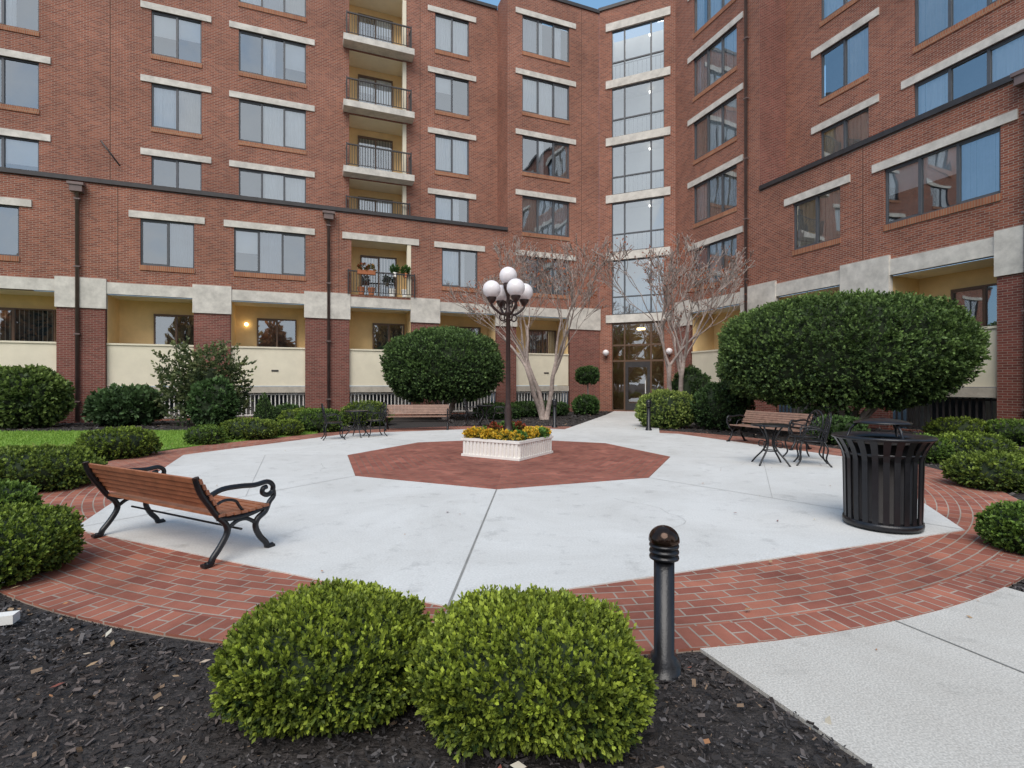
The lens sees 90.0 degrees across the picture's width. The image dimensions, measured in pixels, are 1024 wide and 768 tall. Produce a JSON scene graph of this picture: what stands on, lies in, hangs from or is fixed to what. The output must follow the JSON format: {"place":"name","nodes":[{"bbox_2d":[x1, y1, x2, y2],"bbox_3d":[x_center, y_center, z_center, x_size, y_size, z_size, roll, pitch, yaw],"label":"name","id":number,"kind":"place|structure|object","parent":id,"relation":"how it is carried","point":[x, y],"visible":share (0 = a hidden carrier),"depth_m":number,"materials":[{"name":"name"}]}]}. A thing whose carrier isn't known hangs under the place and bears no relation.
{"place":"outdoors","nodes":[
{"label":"outdoors","id":0,"kind":"place"},
{"bbox_2d":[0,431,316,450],"bbox_3d":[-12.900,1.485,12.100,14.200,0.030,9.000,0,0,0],"label":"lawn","id":1,"kind":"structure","parent":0,"point":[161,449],"depth_m":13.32,"materials":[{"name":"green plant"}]},
{"bbox_2d":[182,423,227,444],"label":"boxwood shrub","id":2,"kind":"object","parent":1,"relation":"on","point":[211,434],"visible":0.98,"depth_m":12.45,"materials":[{"name":"green plant"}]},
{"bbox_2d":[218,416,278,439],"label":"boxwood shrub","id":3,"kind":"object","parent":1,"relation":"on","point":[249,428],"visible":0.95,"depth_m":13.49,"materials":[{"name":"green plant"}]},
{"bbox_2d":[274,418,304,435],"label":"boxwood shrub","id":4,"kind":"object","parent":1,"relation":"on","point":[291,426],"visible":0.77,"depth_m":14.56,"materials":[{"name":"green plant"}]},
{"bbox_2d":[348,441,669,488],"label":"brick octagon paving","id":5,"kind":"structure","parent":0,"point":[447,463],"depth_m":9.16,"materials":[{"name":"red brick"}]},
{"bbox_2d":[461,421,553,460],"bbox_3d":[-0.077,1.108,10.614,1.528,0.699,1.491,0,0,31],"label":"flower planter","id":6,"kind":"object","parent":5,"relation":"on","point":[520,441],"visible":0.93,"depth_m":10.13,"materials":[{"name":"white paint"}]},
{"bbox_2d":[483,267,532,430],"bbox_3d":[-0.080,-0.662,10.600,0.891,3.525,0.891,0,0,20],"label":"street lamp","id":7,"kind":"object","parent":6,"relation":"on","point":[515,287],"visible":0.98,"depth_m":10.53,"materials":[{"name":"metal"}]},
{"bbox_2d":[0,426,1023,655],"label":"brick border paving","id":8,"kind":"structure","parent":0,"point":[131,586],"depth_m":3.75,"materials":[{"name":"red brick"}]},
{"bbox_2d":[385,404,448,430],"bbox_3d":[-3.054,1.070,16.540,2.000,0.821,0.746,0,0,-6],"label":"park bench","id":9,"kind":"object","parent":8,"relation":"on","point":[428,409],"visible":0.9,"depth_m":16.74,"materials":[{"name":"brown wood"}]},
{"bbox_2d":[475,405,493,425],"bbox_3d":[-0.950,1.106,17.900,0.670,0.740,0.670,0,0,0],"label":"bistro table","id":10,"kind":"object","parent":8,"relation":"on","point":[482,418],"visible":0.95,"depth_m":17.83,"materials":[{"name":"black metal"}]},
{"bbox_2d":[552,399,557,427],"bbox_3d":[1.450,0.995,17.400,0.196,1.000,0.196,0,0,0],"label":"bollard","id":11,"kind":"object","parent":8,"relation":"on","point":[554,403],"visible":0.99,"depth_m":17.34,"materials":[{"name":"black metal"}]},
{"bbox_2d":[726,409,813,449],"bbox_3d":[6.139,1.071,12.315,0.746,0.821,1.900,0,0,-21],"label":"park bench","id":12,"kind":"object","parent":8,"relation":"on","point":[756,416],"visible":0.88,"depth_m":12.40,"materials":[{"name":"brown wood"}]},
{"bbox_2d":[0,387,1023,767],"bbox_3d":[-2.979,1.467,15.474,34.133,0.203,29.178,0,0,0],"label":"mulch bed","id":13,"kind":"object","parent":0,"point":[60,652],"visible":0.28,"depth_m":2.29,"materials":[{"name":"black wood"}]},
{"bbox_2d":[0,610,19,625],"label":"ground marker plate","id":14,"kind":"object","parent":13,"relation":"on","point":[9,617],"visible":1,"depth_m":3.13,"materials":[{"name":"white paint"}]},
{"bbox_2d":[0,478,44,506],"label":"boxwood shrub","id":15,"kind":"object","parent":13,"relation":"on","point":[13,491],"visible":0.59,"depth_m":5.59,"materials":[{"name":"green plant"}]},
{"bbox_2d":[0,363,76,428],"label":"laurel shrub","id":16,"kind":"object","parent":13,"relation":"on","point":[39,396],"visible":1,"depth_m":17.09,"materials":[{"name":"green plant"}]},
{"bbox_2d":[0,501,86,588],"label":"boxwood shrub","id":17,"kind":"object","parent":13,"relation":"on","point":[37,539],"visible":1,"depth_m":3.88,"materials":[{"name":"green plant"}]},
{"bbox_2d":[0,442,107,491],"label":"boxwood shrub","id":18,"kind":"object","parent":13,"relation":"on","point":[47,467],"visible":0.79,"depth_m":7.04,"materials":[{"name":"green plant"}]},
{"bbox_2d":[74,425,162,460],"bbox_3d":[-8.000,1.186,10.413,1.520,0.707,1.362,0,0,0],"label":"boxwood shrub","id":19,"kind":"object","parent":13,"relation":"on","point":[120,442],"visible":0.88,"depth_m":10.03,"materials":[{"name":"green plant"}]},
{"bbox_2d":[80,382,170,425],"bbox_3d":[-14.002,0.788,18.632,2.840,1.714,2.297,0,0,0],"label":"rhododendron shrub","id":20,"kind":"object","parent":13,"relation":"on","point":[119,405],"visible":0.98,"depth_m":17.97,"materials":[{"name":"green plant"}]},
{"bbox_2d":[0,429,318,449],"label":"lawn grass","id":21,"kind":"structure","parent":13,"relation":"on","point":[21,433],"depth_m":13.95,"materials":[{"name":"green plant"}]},
{"bbox_2d":[150,335,256,426],"bbox_3d":[-11.208,-0.110,18.769,3.625,3.416,3.038,0,0,0],"label":"loose evergreen shrub","id":22,"kind":"object","parent":13,"relation":"on","point":[192,372],"visible":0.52,"depth_m":18.31,"materials":[{"name":"green plant"}]},
{"bbox_2d":[185,374,241,426],"bbox_3d":[-10.419,0.632,17.893,1.809,1.969,1.592,0,0,0],"label":"camellia shrub","id":23,"kind":"object","parent":13,"relation":"on","point":[212,402],"visible":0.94,"depth_m":17.49,"materials":[{"name":"green plant"}]},
{"bbox_2d":[253,392,275,420],"bbox_3d":[-9.201,0.908,18.990,0.802,1.244,0.789,0,0,40],"label":"dwarf conifer","id":24,"kind":"object","parent":13,"relation":"on","point":[264,408],"visible":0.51,"depth_m":18.86,"materials":[{"name":"green plant"}]},
{"bbox_2d":[273,402,307,421],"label":"evergreen shrub","id":25,"kind":"object","parent":13,"relation":"on","point":[279,409],"visible":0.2,"depth_m":19.58,"materials":[{"name":"green plant"}]},
{"bbox_2d":[276,407,314,420],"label":"boxwood shrub","id":26,"kind":"object","parent":13,"relation":"on","point":[289,413],"visible":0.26,"depth_m":18.24,"materials":[{"name":"green plant"}]},
{"bbox_2d":[206,576,432,743],"bbox_3d":[-0.873,1.255,2.460,0.978,0.518,0.952,0,0,0],"label":"boxwood shrub","id":27,"kind":"object","parent":13,"relation":"on","point":[324,657],"visible":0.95,"depth_m":2.16,"materials":[{"name":"green plant"}]},
{"bbox_2d":[294,408,345,432],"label":"boxwood shrub","id":28,"kind":"object","parent":13,"relation":"on","point":[311,419],"visible":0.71,"depth_m":15.59,"materials":[{"name":"green plant"}]},
{"bbox_2d":[340,400,394,425],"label":"boxwood shrub","id":29,"kind":"object","parent":13,"relation":"on","point":[372,406],"visible":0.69,"depth_m":18.14,"materials":[{"name":"green plant"}]},
{"bbox_2d":[379,325,505,419],"bbox_3d":[-2.863,-0.500,21.626,5.365,4.067,4.121,0,0,0],"label":"clipped yew","id":30,"kind":"object","parent":13,"relation":"on","point":[452,365],"visible":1,"depth_m":20.27,"materials":[{"name":"green plant"}]},
{"bbox_2d":[463,398,480,425],"bbox_3d":[-1.403,0.989,18.097,0.618,0.974,0.592,0,0,0],"label":"wrought iron chair","id":31,"kind":"object","parent":13,"relation":"on","point":[466,407],"visible":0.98,"depth_m":18.07,"materials":[{"name":"black metal"}]},
{"bbox_2d":[472,402,523,418],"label":"evergreen shrub","id":32,"kind":"object","parent":13,"relation":"on","point":[517,411],"visible":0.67,"depth_m":21.63,"materials":[{"name":"green plant"}]},
{"bbox_2d":[492,401,505,421],"bbox_3d":[-0.447,0.989,18.097,0.616,0.975,0.592,0,0,0],"label":"wrought iron chair","id":33,"kind":"object","parent":13,"relation":"on","point":[494,412],"visible":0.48,"depth_m":18.19,"materials":[{"name":"black metal"}]},
{"bbox_2d":[2,424,1016,767],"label":"fallen leaves","id":34,"kind":"object","parent":13,"relation":"on","point":[520,764],"visible":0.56,"depth_m":2.49,"materials":[{"name":"brown plant"}]},
{"bbox_2d":[0,0,1023,432],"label":"brick walls","id":35,"kind":"structure","parent":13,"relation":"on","point":[788,108],"depth_m":22.00,"materials":[{"name":"red brick"}]},
{"bbox_2d":[0,0,1023,429],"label":"interiors","id":36,"kind":"object","parent":35,"relation":"in","point":[130,318],"visible":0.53,"depth_m":23.89,"materials":[{"name":"grey glass"}]},
{"bbox_2d":[357,269,407,297],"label":"balcony pots","id":37,"kind":"object","parent":36,"relation":"on","point":[365,272],"visible":0.78,"depth_m":23.80,"materials":[{"name":"ceramic"}]},
{"bbox_2d":[357,262,369,269],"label":"potted plant","id":38,"kind":"object","parent":37,"relation":"on","point":[362,267],"visible":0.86,"depth_m":23.56,"materials":[{"name":"green plant"}]},
{"bbox_2d":[367,263,376,270],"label":"potted plant","id":39,"kind":"object","parent":37,"relation":"on","point":[372,266],"visible":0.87,"depth_m":23.71,"materials":[{"name":"green plant"}]},
{"bbox_2d":[389,264,399,272],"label":"potted plant","id":40,"kind":"object","parent":37,"relation":"on","point":[393,268],"visible":0.91,"depth_m":24.04,"materials":[{"name":"green plant"}]},
{"bbox_2d":[400,264,410,273],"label":"potted plant","id":41,"kind":"object","parent":37,"relation":"on","point":[406,267],"visible":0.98,"depth_m":24.23,"materials":[{"name":"green plant"}]},
{"bbox_2d":[0,0,1023,397],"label":"stone trim","id":42,"kind":"structure","parent":35,"relation":"attached to","point":[278,370],"depth_m":22.28,"materials":[{"name":"stone"}]},
{"bbox_2d":[0,0,1023,410],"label":"window frames","id":43,"kind":"structure","parent":35,"relation":"attached to","point":[628,364],"depth_m":23.62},
{"bbox_2d":[0,0,1023,428],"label":"metalwork","id":44,"kind":"object","parent":35,"relation":"attached to","point":[78,184],"visible":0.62,"depth_m":22.07,"materials":[{"name":"black metal"}]},
{"bbox_2d":[511,401,538,416],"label":"evergreen shrub","id":45,"kind":"object","parent":13,"relation":"on","point":[529,408],"visible":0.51,"depth_m":23.05,"materials":[{"name":"green plant"}]},
{"bbox_2d":[403,583,658,763],"bbox_3d":[0.083,1.249,2.341,1.115,0.535,0.988,0,0,0],"label":"boxwood shrub","id":46,"kind":"object","parent":13,"relation":"on","point":[504,670],"visible":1,"depth_m":2.02,"materials":[{"name":"green plant"}]},
{"bbox_2d":[439,233,633,419],"bbox_3d":[0.813,-2.360,20.692,4.953,7.801,7.930,0,0,-42],"label":"crape myrtle tree","id":47,"kind":"object","parent":13,"relation":"on","point":[543,414],"visible":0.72,"depth_m":20.64,"materials":[{"name":"grey plant"}]},
{"bbox_2d":[544,400,570,415],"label":"evergreen shrub","id":48,"kind":"object","parent":13,"relation":"on","point":[562,407],"visible":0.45,"depth_m":23.90,"materials":[{"name":"green plant"}]},
{"bbox_2d":[571,393,599,414],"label":"low evergreen shrub","id":49,"kind":"object","parent":13,"relation":"on","point":[584,403],"visible":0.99,"depth_m":24.57,"materials":[{"name":"green plant"}]},
{"bbox_2d":[574,365,599,393],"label":"ball topiary","id":50,"kind":"object","parent":13,"relation":"on","point":[587,375],"visible":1,"depth_m":24.86,"materials":[{"name":"green plant"}]},
{"bbox_2d":[647,525,680,680],"bbox_3d":[0.790,1.115,2.660,0.170,0.760,0.170,0,0,0],"label":"bollard","id":51,"kind":"object","parent":13,"relation":"on","point":[664,540],"visible":0.99,"depth_m":2.61,"materials":[{"name":"black metal"}]},
{"bbox_2d":[634,388,695,428],"bbox_3d":[5.300,0.842,17.580,2.145,1.421,1.788,0,0,0],"label":"golden euonymus hedge","id":52,"kind":"object","parent":13,"relation":"on","point":[670,409],"visible":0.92,"depth_m":17.05,"materials":[{"name":"green plant"}]},
{"bbox_2d":[586,232,756,393],"bbox_3d":[6.226,-2.174,20.553,6.409,7.433,6.767,0,0,12],"label":"crape myrtle tree","id":53,"kind":"object","parent":13,"relation":"on","point":[723,280],"visible":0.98,"depth_m":19.78,"materials":[{"name":"grey plant"}]},
{"bbox_2d":[671,364,711,399],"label":"dark evergreen shrub","id":54,"kind":"object","parent":13,"relation":"on","point":[693,380],"visible":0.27,"depth_m":20.12,"materials":[{"name":"green plant"}]},
{"bbox_2d":[688,380,755,429],"bbox_3d":[6.891,0.695,16.915,2.051,1.729,1.856,0,0,0],"label":"dark evergreen shrub","id":55,"kind":"object","parent":13,"relation":"on","point":[716,404],"visible":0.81,"depth_m":16.38,"materials":[{"name":"green plant"}]},
{"bbox_2d":[795,407,859,422],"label":"evergreen shrub","id":56,"kind":"object","parent":13,"relation":"on","point":[809,411],"visible":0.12,"depth_m":16.87,"materials":[{"name":"green plant"}]},
{"bbox_2d":[806,414,870,444],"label":"evergreen shrub","id":57,"kind":"object","parent":13,"relation":"on","point":[839,423],"visible":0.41,"depth_m":12.52,"materials":[{"name":"green plant"}]},
{"bbox_2d":[713,288,991,419],"bbox_3d":[9.074,-0.542,14.216,6.345,4.190,4.672,0,0,0],"label":"clipped yew","id":58,"kind":"object","parent":13,"relation":"on","point":[874,351],"visible":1,"depth_m":12.92,"materials":[{"name":"green plant"}]},
{"bbox_2d":[918,432,955,463],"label":"boxwood shrub","id":59,"kind":"object","parent":13,"relation":"on","point":[939,451],"visible":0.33,"depth_m":9.57,"materials":[{"name":"green plant"}]},
{"bbox_2d":[921,415,991,435],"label":"boxwood shrub","id":60,"kind":"object","parent":13,"relation":"on","point":[937,426],"visible":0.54,"depth_m":13.17,"materials":[{"name":"green plant"}]},
{"bbox_2d":[937,430,1019,454],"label":"boxwood shrub","id":61,"kind":"object","parent":13,"relation":"on","point":[966,441],"visible":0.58,"depth_m":9.60,"materials":[{"name":"green plant"}]},
{"bbox_2d":[939,449,1023,493],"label":"boxwood shrub","id":62,"kind":"object","parent":13,"relation":"on","point":[995,470],"visible":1,"depth_m":7.13,"materials":[{"name":"green plant"}]},
{"bbox_2d":[972,499,1023,553],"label":"boxwood shrub","id":63,"kind":"object","parent":13,"relation":"on","point":[1000,524],"visible":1,"depth_m":4.54,"materials":[{"name":"green plant"}]},
{"bbox_2d":[984,418,1023,445],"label":"boxwood shrub","id":64,"kind":"object","parent":13,"relation":"on","point":[1012,429],"visible":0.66,"depth_m":12.47,"materials":[{"name":"green plant"}]},
{"bbox_2d":[1014,447,1023,455],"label":"boxwood shrub","id":65,"kind":"object","parent":13,"relation":"on","point":[1021,451],"visible":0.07,"depth_m":8.58,"materials":[{"name":"green plant"}]},
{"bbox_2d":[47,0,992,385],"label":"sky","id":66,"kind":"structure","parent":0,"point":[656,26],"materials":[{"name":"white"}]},
{"bbox_2d":[81,429,963,605],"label":"concrete plaza","id":67,"kind":"structure","parent":0,"point":[413,538],"depth_m":5.54,"materials":[{"name":"grey concrete"}]},
{"bbox_2d":[82,461,275,568],"bbox_3d":[-3.099,1.107,4.744,1.800,0.751,0.746,0,0,28],"label":"park bench","id":68,"kind":"object","parent":67,"relation":"on","point":[145,486],"visible":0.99,"depth_m":4.50,"materials":[{"name":"brown wood"}]},
{"bbox_2d":[321,403,345,440],"bbox_3d":[-4.756,0.989,13.596,0.578,0.975,0.591,0,0,-27],"label":"wrought iron chair","id":69,"kind":"object","parent":67,"relation":"on","point":[325,416],"visible":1,"depth_m":13.48,"materials":[{"name":"black metal"}]},
{"bbox_2d":[344,410,368,437],"bbox_3d":[-4.300,1.106,14.200,0.670,0.740,0.670,0,0,0],"label":"bistro table","id":70,"kind":"object","parent":67,"relation":"on","point":[356,421],"visible":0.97,"depth_m":14.14,"materials":[{"name":"black metal"}]},
{"bbox_2d":[362,402,386,436],"bbox_3d":[-3.844,0.989,14.404,0.579,0.974,0.592,0,0,-34],"label":"wrought iron chair","id":71,"kind":"object","parent":67,"relation":"on","point":[381,416],"visible":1,"depth_m":14.45,"materials":[{"name":"black metal"}]},
{"bbox_2d":[86,434,959,604],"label":"pavement joints","id":72,"kind":"object","parent":67,"relation":"on","point":[457,583],"visible":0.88,"depth_m":5.33,"materials":[{"name":"grey concrete"}]},
{"bbox_2d":[750,423,790,466],"bbox_3d":[4.720,1.106,9.350,0.670,0.740,0.670,0,0,0],"label":"bistro table","id":73,"kind":"object","parent":67,"relation":"on","point":[764,425],"visible":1,"depth_m":9.29,"materials":[{"name":"black metal"}]},
{"bbox_2d":[783,409,823,459],"bbox_3d":[5.753,0.989,10.097,0.616,0.975,0.592,0,0,0],"label":"wrought iron chair","id":74,"kind":"object","parent":67,"relation":"on","point":[807,435],"visible":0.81,"depth_m":10.08,"materials":[{"name":"black metal"}]},
{"bbox_2d":[793,412,831,467],"bbox_3d":[5.456,0.989,9.297,0.579,0.974,0.591,0,0,23],"label":"wrought iron chair","id":75,"kind":"object","parent":67,"relation":"on","point":[825,430],"visible":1,"depth_m":9.18,"materials":[{"name":"black metal"}]},
{"bbox_2d":[831,418,938,532],"bbox_3d":[3.830,0.898,5.300,0.904,1.095,0.904,0,0,0],"label":"litter bin","id":76,"kind":"object","parent":67,"relation":"on","point":[883,482],"visible":1,"depth_m":5.06,"materials":[{"name":"black metal"}]},
{"bbox_2d":[567,411,658,432],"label":"entry path","id":77,"kind":"structure","parent":0,"point":[623,421],"depth_m":18.64,"materials":[{"name":"concrete"}]},
{"bbox_2d":[645,400,651,430],"bbox_3d":[4.350,0.995,16.300,0.196,1.000,0.196,0,0,0],"label":"bollard","id":78,"kind":"object","parent":77,"relation":"on","point":[648,406],"visible":0.98,"depth_m":16.24,"materials":[{"name":"black metal"}]},
{"bbox_2d":[700,587,1023,767],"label":"concrete path","id":79,"kind":"structure","parent":0,"point":[903,696],"depth_m":2.54,"materials":[{"name":"grey concrete"}]},
{"bbox_2d":[895,620,1023,672],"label":"path joints","id":80,"kind":"object","parent":79,"relation":"on","point":[961,647],"visible":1,"depth_m":2.87,"materials":[{"name":"grey concrete"}]}
]}

